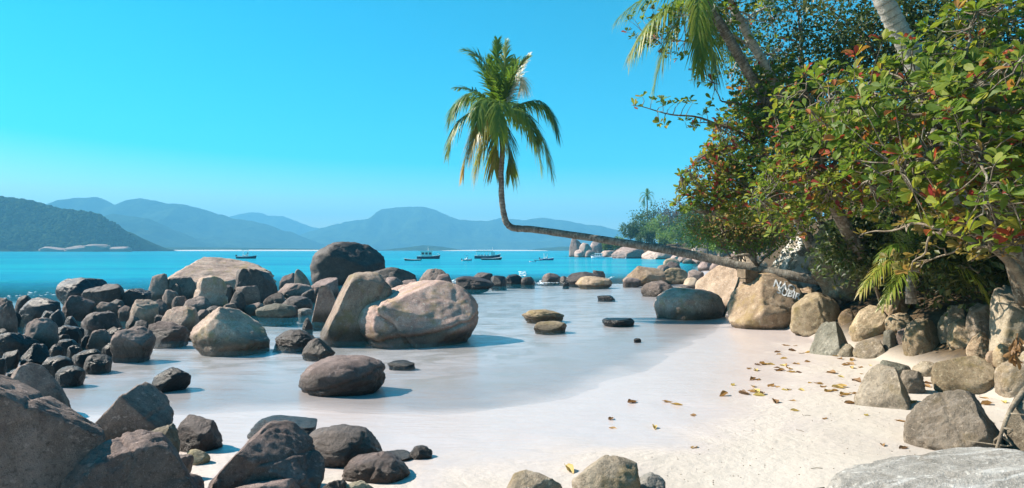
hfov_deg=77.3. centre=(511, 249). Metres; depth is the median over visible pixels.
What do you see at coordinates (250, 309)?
rock
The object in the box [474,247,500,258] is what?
tour boat
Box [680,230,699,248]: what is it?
headland tree
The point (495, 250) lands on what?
beach
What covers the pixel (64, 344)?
rock
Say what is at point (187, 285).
rock
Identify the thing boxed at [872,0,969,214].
coconut palm
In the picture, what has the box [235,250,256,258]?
motor boat
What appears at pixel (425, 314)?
boulder
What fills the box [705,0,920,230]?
forest tree
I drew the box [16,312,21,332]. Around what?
rock
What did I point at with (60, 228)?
forest
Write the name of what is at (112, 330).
rock
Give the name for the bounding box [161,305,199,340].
rock
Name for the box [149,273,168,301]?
rock
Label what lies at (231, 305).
rock
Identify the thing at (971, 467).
boulder
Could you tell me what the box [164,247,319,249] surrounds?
beach
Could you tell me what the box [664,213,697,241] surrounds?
headland tree
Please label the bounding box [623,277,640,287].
rock
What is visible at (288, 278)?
rock
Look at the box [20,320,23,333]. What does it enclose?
rock
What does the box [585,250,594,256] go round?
rock
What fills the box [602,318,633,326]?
rock
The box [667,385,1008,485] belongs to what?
beach debris
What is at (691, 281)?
rock
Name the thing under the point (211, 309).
rock
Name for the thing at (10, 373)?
rock
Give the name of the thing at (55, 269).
sea water
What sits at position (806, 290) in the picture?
rock
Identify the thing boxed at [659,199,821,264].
dry shrub
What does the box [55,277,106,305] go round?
boulder
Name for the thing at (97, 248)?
rock
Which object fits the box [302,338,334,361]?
rock
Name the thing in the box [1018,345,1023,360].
rock
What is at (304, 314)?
rock
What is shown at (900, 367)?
rock
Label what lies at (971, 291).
shrub
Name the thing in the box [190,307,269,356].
boulder
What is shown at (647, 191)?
coconut palm
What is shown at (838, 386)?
fallen leaf
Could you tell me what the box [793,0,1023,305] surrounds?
almond tree
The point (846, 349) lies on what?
rock
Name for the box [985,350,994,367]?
rock
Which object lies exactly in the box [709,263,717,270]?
rock
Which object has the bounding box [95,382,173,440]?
boulder
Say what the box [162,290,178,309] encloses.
rock
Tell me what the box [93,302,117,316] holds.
rock
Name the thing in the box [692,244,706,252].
rock
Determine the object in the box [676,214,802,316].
dry shrub
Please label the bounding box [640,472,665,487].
rock
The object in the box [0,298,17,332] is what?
boulder
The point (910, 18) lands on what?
forest tree
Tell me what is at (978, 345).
rock
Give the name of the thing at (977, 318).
rock
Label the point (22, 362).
rock
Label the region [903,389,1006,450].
boulder
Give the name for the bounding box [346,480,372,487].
rock
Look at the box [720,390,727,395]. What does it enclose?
fallen leaf
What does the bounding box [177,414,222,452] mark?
rock
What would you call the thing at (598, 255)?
motor boat
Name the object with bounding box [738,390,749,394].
fallen leaf
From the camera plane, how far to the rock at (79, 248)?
744.30 m
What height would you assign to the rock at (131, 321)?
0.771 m
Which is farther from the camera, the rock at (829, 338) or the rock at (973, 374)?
the rock at (829, 338)
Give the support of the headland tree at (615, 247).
on the sand ground
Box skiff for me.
[404,258,421,260]
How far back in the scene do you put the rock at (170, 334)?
15.48 m
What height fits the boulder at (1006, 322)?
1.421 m
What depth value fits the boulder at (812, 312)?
15.46 m
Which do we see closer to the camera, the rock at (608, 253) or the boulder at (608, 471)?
the boulder at (608, 471)
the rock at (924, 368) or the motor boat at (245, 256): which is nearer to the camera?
the rock at (924, 368)
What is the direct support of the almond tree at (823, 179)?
on the sand ground
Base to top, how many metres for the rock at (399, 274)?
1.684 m
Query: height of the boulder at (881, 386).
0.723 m
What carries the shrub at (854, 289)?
on the sand ground
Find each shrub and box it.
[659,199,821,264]
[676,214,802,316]
[788,204,924,301]
[799,207,936,299]
[835,218,1003,313]
[868,177,1013,253]
[896,211,1010,299]
[917,230,1009,315]
[938,198,1023,295]
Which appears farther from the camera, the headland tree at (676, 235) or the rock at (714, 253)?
the headland tree at (676, 235)
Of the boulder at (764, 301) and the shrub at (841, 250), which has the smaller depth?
the shrub at (841, 250)
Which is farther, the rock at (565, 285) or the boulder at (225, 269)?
the rock at (565, 285)
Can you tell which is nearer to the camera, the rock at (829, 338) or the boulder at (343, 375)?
the boulder at (343, 375)
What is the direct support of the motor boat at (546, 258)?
on the sea water
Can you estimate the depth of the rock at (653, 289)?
30.75 m
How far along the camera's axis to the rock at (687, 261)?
100.05 m
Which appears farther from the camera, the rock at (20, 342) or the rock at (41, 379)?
the rock at (20, 342)
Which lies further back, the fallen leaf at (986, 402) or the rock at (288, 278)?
the rock at (288, 278)
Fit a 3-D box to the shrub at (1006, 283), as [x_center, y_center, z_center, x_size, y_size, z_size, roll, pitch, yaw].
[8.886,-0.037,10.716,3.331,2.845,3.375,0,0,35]
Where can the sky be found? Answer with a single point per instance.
(313, 113)
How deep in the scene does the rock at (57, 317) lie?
17.66 m
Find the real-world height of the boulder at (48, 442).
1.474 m
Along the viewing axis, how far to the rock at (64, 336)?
14.96 m
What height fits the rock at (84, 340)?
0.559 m
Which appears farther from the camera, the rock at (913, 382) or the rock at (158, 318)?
the rock at (158, 318)
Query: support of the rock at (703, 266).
on the sand ground
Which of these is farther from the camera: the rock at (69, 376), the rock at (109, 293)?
the rock at (109, 293)
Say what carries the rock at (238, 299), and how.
on the sand ground
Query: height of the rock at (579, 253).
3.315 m
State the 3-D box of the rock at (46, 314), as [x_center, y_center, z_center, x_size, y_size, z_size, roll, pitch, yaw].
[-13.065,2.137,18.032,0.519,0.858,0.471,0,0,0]
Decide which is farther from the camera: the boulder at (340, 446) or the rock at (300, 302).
the rock at (300, 302)
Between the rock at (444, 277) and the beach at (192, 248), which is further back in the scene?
the beach at (192, 248)
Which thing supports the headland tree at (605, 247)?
on the sand ground
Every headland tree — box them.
[602,243,615,251]
[609,234,624,249]
[618,221,640,239]
[625,211,652,237]
[627,200,665,225]
[634,226,657,243]
[639,214,672,242]
[653,226,674,245]
[655,198,688,239]
[661,208,697,241]
[663,223,685,246]
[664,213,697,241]
[671,207,703,237]
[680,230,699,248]
[684,219,710,253]
[707,235,733,256]
[726,238,770,258]
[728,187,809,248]
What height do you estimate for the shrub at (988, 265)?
1.678 m
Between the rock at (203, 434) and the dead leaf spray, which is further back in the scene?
the dead leaf spray
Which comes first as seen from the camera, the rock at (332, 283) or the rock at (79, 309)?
the rock at (79, 309)
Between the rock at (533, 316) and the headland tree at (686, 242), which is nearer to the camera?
the rock at (533, 316)
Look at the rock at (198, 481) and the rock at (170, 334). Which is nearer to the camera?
the rock at (198, 481)
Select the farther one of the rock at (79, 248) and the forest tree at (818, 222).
the rock at (79, 248)
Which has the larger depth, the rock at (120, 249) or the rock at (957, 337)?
the rock at (120, 249)
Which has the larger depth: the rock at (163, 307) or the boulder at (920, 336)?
the rock at (163, 307)
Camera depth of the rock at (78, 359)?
11.91 m
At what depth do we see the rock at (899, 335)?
12.10 m
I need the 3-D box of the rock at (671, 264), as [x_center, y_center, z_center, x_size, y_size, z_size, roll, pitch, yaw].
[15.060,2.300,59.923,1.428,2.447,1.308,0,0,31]
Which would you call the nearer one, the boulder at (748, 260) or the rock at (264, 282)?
the rock at (264, 282)
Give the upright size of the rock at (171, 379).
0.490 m
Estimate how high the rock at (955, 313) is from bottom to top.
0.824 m
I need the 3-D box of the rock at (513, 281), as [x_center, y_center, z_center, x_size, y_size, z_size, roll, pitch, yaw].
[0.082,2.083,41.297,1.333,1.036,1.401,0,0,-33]
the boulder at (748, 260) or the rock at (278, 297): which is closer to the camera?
the rock at (278, 297)
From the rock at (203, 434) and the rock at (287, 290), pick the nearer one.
the rock at (203, 434)
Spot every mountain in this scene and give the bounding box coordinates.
[46,197,326,248]
[103,214,220,247]
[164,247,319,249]
[230,212,338,234]
[300,207,657,249]
[377,245,459,250]
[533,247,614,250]
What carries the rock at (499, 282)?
on the sand ground
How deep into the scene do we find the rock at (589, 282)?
38.09 m
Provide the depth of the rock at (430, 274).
33.19 m
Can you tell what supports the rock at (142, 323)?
on the sand ground
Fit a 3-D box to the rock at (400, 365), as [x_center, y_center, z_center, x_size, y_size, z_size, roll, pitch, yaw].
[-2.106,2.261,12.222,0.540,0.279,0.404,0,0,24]
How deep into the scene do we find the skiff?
129.07 m
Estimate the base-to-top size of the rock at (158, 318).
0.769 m
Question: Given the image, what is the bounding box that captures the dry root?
[967,389,1023,451]
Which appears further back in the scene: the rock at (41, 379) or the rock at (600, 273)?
the rock at (600, 273)
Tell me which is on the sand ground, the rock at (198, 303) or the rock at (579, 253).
the rock at (198, 303)
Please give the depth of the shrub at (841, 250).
12.39 m
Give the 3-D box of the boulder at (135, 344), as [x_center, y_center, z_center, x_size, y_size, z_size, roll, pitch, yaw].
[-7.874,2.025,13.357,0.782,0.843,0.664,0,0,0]
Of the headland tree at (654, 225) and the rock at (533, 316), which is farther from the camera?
the headland tree at (654, 225)
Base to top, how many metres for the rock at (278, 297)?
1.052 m
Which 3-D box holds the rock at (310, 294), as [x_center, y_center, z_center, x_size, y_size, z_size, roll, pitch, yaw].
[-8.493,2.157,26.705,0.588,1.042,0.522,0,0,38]
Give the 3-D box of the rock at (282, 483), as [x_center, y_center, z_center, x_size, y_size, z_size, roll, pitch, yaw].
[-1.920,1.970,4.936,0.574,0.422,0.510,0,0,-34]
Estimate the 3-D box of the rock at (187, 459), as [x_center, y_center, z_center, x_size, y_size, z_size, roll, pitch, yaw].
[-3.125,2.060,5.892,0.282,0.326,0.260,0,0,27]
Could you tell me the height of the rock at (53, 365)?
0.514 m
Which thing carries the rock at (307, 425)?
on the sand ground
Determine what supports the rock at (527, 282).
on the sand ground
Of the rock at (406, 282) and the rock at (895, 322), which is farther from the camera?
the rock at (406, 282)
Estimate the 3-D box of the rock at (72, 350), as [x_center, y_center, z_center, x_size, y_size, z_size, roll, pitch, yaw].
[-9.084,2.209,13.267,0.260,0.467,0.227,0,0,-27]
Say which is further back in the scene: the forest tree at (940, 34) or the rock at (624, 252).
the rock at (624, 252)
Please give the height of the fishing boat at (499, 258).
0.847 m
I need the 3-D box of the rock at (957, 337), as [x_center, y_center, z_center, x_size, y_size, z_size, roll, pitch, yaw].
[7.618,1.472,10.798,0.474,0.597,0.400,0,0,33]
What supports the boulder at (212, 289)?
on the sand ground
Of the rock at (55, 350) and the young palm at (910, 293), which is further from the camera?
the rock at (55, 350)
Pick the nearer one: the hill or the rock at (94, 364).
the rock at (94, 364)
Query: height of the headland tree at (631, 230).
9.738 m
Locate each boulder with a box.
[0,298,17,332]
[0,374,104,487]
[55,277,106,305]
[61,429,195,487]
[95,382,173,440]
[110,326,155,362]
[168,257,275,289]
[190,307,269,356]
[193,275,227,306]
[208,420,324,487]
[298,355,385,396]
[309,424,382,467]
[310,241,384,291]
[311,285,335,330]
[320,272,391,347]
[358,280,478,349]
[572,455,640,487]
[653,287,724,319]
[695,265,742,307]
[727,273,802,329]
[739,256,767,266]
[771,230,820,290]
[790,292,841,336]
[826,447,1023,487]
[849,305,887,341]
[854,364,910,409]
[902,318,939,355]
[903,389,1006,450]
[989,285,1023,350]
[1004,387,1023,450]
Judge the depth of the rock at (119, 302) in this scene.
23.32 m
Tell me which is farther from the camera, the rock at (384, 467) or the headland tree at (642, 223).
the headland tree at (642, 223)
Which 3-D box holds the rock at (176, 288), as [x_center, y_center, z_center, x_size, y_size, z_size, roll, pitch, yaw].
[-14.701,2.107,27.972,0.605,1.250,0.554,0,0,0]
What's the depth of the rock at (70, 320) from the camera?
17.09 m
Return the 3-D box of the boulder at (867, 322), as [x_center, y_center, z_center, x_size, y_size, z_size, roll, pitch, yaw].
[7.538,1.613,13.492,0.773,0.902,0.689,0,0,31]
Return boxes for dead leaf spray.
[1003,333,1023,369]
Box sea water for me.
[0,251,691,286]
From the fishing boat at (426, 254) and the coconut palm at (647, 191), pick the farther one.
the coconut palm at (647, 191)
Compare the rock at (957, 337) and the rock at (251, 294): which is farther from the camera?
the rock at (251, 294)
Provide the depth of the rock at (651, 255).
147.02 m
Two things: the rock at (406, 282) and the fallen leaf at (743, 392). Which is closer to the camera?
the fallen leaf at (743, 392)
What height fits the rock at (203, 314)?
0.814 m
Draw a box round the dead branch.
[728,253,759,265]
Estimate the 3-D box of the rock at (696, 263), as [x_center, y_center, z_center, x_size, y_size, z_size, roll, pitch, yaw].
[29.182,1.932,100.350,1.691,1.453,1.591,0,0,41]
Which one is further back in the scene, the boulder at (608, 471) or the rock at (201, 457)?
the rock at (201, 457)
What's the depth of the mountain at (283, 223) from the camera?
3863.69 m
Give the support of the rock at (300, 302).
on the sand ground
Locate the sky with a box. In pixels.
[0,0,1023,242]
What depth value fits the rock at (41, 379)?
8.50 m
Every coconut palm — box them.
[442,36,818,284]
[613,0,812,211]
[621,0,826,212]
[639,188,653,221]
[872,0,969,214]
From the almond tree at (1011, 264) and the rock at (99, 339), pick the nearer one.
the almond tree at (1011, 264)
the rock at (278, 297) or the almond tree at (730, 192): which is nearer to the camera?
the almond tree at (730, 192)
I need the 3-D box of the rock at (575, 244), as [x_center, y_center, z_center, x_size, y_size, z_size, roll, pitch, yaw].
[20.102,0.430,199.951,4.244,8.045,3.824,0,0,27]
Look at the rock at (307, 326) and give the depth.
17.65 m
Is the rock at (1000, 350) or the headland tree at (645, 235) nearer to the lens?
the rock at (1000, 350)
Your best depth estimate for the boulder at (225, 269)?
31.13 m
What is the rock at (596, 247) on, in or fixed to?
on the sand ground
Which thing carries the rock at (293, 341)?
on the sand ground
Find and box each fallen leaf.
[564,463,573,473]
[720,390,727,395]
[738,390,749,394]
[753,392,765,395]
[832,384,844,387]
[981,400,991,404]
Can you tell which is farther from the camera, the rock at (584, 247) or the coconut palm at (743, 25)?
the rock at (584, 247)
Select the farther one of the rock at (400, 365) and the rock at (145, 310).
the rock at (145, 310)
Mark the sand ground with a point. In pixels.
(502, 395)
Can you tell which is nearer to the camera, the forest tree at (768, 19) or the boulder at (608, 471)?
the boulder at (608, 471)
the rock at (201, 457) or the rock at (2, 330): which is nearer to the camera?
the rock at (201, 457)
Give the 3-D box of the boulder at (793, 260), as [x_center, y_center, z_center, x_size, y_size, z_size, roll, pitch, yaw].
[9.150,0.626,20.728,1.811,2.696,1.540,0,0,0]
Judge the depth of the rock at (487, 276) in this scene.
41.46 m
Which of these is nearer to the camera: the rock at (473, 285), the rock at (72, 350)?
the rock at (72, 350)
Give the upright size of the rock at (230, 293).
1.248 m
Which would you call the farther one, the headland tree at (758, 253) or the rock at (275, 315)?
the headland tree at (758, 253)
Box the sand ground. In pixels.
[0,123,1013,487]
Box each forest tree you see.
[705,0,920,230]
[709,84,868,242]
[763,0,1023,198]
[788,99,1022,248]
[881,0,1023,193]
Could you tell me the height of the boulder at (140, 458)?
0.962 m
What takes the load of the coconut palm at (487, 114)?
on the sand ground
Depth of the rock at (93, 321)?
16.38 m
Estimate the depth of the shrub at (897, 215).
15.37 m
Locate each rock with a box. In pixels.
[0,328,6,333]
[0,332,39,360]
[0,358,6,374]
[2,350,19,371]
[7,368,16,377]
[11,362,70,407]
[15,295,30,312]
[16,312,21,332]
[19,297,60,333]
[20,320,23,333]
[20,359,33,365]
[21,343,49,364]
[24,318,58,350]
[38,247,64,251]
[41,311,53,318]
[41,355,73,377]
[49,309,65,327]
[49,344,62,356]
[55,366,85,387]
[57,339,81,356]
[58,325,82,344]
[59,334,69,340]
[62,295,94,327]
[64,245,84,251]
[64,316,78,326]
[67,345,79,358]
[72,349,100,368]
[79,327,83,345]
[81,284,124,305]
[81,311,122,336]
[81,335,89,350]
[83,354,112,374]
[84,244,110,251]
[86,329,111,351]
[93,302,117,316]
[101,343,111,359]
[107,327,117,335]
[108,247,131,251]
[111,299,123,306]
[118,305,130,328]
[122,288,151,307]
[125,316,138,328]
[129,299,158,324]
[134,320,148,328]
[148,321,190,348]
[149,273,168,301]
[152,367,190,392]
[152,423,179,452]
[154,315,162,322]
[155,299,167,315]
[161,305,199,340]
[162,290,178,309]
[168,276,195,299]
[169,284,181,295]
[172,296,186,307]
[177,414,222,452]
[180,454,193,472]
[184,296,210,312]
[187,449,210,464]
[190,473,203,487]
[198,309,208,320]
[206,305,217,313]
[223,303,236,308]
[226,285,233,303]
[230,291,245,311]
[234,268,277,303]
[236,286,259,305]
[237,478,299,487]
[244,302,263,321]
[247,415,316,438]
[255,303,295,326]
[263,292,285,305]
[273,329,314,352]
[278,283,312,298]
[279,273,294,289]
[283,296,312,320]
[292,305,297,324]
[294,269,310,285]
[298,308,313,322]
[301,289,315,310]
[302,318,313,334]
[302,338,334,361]
[311,277,338,299]
[323,480,346,487]
[342,451,409,483]
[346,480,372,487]
[374,267,416,280]
[386,277,401,287]
[387,360,414,370]
[389,449,412,460]
[402,279,416,284]
[410,445,432,459]
[419,268,445,280]
[436,273,451,282]
[456,276,493,293]
[474,272,492,280]
[491,275,506,290]
[506,274,521,288]
[507,469,561,487]
[521,277,534,288]
[522,309,563,323]
[534,321,566,334]
[538,273,560,285]
[559,276,566,285]
[562,282,568,288]
[566,272,598,287]
[569,239,580,256]
[574,249,584,256]
[575,276,611,289]
[579,243,591,253]
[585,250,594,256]
[590,242,601,252]
[593,270,604,277]
[597,295,614,301]
[601,250,613,256]
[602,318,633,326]
[611,247,644,257]
[623,266,665,285]
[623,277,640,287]
[634,338,640,342]
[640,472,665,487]
[641,281,673,296]
[642,251,672,258]
[657,265,668,270]
[663,258,679,264]
[664,268,687,283]
[667,261,680,268]
[677,257,689,262]
[679,285,694,288]
[682,258,692,270]
[683,277,697,286]
[687,270,703,279]
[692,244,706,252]
[692,259,701,266]
[698,262,710,271]
[708,247,730,256]
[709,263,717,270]
[800,286,815,296]
[810,322,847,355]
[837,343,853,356]
[838,309,854,325]
[852,337,884,358]
[880,289,909,315]
[880,360,910,375]
[883,330,896,349]
[885,313,912,333]
[896,328,904,344]
[900,370,924,393]
[912,361,933,376]
[931,355,994,393]
[937,305,966,343]
[947,319,969,349]
[965,302,989,339]
[966,332,988,357]
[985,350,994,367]
[992,343,1012,367]
[994,360,1023,397]
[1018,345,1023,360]
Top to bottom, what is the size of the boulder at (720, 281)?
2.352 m
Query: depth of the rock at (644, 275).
40.18 m
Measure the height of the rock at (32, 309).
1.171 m
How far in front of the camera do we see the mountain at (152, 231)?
1945.05 m
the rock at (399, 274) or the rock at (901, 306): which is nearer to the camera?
the rock at (901, 306)
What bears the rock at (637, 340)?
on the sand ground
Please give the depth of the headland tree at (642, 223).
214.94 m
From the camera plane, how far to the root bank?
16.03 m
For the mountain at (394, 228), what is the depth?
2967.51 m
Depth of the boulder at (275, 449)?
5.18 m
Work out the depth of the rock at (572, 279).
40.35 m
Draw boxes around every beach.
[175,250,317,250]
[444,250,545,250]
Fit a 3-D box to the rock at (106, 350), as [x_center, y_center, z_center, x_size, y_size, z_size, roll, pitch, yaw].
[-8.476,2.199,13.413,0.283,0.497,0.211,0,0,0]
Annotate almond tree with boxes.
[631,56,825,251]
[742,57,960,259]
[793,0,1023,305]
[853,179,1023,292]
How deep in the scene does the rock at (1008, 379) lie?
8.63 m
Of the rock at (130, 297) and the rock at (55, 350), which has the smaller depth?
the rock at (55, 350)
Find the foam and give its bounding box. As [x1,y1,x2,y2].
[452,271,613,283]
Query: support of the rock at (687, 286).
on the sand ground
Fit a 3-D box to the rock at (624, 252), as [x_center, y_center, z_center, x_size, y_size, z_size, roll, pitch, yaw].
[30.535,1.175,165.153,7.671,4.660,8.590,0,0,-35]
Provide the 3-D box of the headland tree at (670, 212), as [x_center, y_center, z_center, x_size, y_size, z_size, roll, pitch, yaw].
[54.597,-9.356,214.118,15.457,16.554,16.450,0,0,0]
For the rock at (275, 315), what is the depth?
20.84 m
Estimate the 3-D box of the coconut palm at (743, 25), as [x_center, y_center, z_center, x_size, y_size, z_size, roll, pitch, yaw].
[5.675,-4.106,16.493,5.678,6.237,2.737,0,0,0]
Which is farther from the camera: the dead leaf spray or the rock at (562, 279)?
the rock at (562, 279)
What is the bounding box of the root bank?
[808,219,896,306]
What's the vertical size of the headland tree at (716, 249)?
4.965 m
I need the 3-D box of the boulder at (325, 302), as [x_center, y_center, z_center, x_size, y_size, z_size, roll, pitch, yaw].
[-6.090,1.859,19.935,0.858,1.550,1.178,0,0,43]
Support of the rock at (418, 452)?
on the sand ground
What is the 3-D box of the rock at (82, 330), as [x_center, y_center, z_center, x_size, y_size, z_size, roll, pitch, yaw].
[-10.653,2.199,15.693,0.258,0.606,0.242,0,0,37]
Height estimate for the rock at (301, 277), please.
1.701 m
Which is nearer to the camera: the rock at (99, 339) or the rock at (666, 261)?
the rock at (99, 339)
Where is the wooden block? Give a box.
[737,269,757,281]
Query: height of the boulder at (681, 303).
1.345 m
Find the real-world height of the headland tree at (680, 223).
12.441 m
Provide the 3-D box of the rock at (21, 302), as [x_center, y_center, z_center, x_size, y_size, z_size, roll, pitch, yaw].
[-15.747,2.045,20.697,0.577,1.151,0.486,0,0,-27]
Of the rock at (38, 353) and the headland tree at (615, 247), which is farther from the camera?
the headland tree at (615, 247)
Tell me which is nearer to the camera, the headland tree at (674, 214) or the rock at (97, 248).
the headland tree at (674, 214)
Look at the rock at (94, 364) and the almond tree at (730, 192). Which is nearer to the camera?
the rock at (94, 364)
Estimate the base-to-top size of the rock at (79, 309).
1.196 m
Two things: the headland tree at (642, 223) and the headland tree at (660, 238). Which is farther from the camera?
the headland tree at (642, 223)
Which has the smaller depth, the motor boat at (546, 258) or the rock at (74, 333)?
the rock at (74, 333)
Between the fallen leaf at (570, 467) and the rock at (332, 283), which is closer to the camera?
the fallen leaf at (570, 467)
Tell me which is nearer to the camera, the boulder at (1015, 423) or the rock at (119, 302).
the boulder at (1015, 423)
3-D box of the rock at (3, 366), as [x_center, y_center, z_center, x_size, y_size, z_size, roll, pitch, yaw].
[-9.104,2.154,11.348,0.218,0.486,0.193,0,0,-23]
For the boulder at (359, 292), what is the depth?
15.70 m
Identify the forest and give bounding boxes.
[0,196,140,249]
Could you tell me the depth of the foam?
43.09 m
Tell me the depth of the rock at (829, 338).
12.78 m
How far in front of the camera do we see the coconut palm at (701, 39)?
15.71 m
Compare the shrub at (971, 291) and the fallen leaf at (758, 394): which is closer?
the fallen leaf at (758, 394)
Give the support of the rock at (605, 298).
on the sand ground
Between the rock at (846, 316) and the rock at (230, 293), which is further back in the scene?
the rock at (230, 293)
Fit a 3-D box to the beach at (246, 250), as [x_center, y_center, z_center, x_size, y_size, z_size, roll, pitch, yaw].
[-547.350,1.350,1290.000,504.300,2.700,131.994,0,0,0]
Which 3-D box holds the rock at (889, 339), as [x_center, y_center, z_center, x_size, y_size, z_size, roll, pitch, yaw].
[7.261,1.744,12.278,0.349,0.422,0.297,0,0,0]
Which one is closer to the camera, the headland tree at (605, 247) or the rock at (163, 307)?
the rock at (163, 307)
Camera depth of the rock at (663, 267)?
56.50 m
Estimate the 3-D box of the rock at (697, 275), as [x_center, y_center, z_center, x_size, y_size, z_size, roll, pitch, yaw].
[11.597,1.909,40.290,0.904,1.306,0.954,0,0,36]
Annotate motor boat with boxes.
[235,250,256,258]
[539,256,553,259]
[591,253,604,257]
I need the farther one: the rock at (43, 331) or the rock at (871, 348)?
the rock at (43, 331)
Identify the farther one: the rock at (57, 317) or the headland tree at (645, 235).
the headland tree at (645, 235)
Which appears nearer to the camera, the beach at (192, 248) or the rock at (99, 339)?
the rock at (99, 339)
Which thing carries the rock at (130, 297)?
on the sand ground
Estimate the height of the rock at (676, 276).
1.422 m
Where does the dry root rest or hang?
on the sand ground
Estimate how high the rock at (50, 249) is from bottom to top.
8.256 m
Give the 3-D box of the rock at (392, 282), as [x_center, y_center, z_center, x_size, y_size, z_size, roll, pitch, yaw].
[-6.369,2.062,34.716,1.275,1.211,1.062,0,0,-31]
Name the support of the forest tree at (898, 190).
on the sand ground
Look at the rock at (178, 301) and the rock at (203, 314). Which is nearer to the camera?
the rock at (203, 314)
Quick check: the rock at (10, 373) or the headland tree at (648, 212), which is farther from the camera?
the headland tree at (648, 212)
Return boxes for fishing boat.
[417,251,439,258]
[481,257,501,259]
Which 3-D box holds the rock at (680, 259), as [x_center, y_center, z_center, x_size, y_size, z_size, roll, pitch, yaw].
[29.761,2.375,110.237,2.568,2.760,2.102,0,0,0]
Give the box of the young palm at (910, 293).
[853,205,990,314]
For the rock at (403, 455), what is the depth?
6.48 m
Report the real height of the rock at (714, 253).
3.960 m
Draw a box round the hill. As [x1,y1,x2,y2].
[0,212,174,251]
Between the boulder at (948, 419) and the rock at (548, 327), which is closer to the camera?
the boulder at (948, 419)
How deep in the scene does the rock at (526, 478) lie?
5.04 m
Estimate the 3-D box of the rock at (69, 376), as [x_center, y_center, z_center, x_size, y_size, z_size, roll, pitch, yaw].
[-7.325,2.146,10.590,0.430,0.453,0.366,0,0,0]
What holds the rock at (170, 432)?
on the sand ground
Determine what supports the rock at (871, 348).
on the sand ground
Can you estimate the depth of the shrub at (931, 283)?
12.90 m
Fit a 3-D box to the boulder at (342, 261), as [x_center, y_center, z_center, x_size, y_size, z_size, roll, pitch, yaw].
[-10.469,1.366,41.169,4.740,3.793,3.792,0,0,0]
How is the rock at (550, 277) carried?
on the sand ground
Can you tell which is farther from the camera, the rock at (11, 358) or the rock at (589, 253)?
the rock at (589, 253)
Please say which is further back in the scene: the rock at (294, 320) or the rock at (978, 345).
the rock at (294, 320)
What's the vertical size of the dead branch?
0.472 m
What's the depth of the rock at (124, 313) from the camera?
19.67 m
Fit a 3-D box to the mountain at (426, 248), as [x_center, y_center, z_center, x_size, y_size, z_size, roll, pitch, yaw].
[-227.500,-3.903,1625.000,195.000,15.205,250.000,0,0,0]

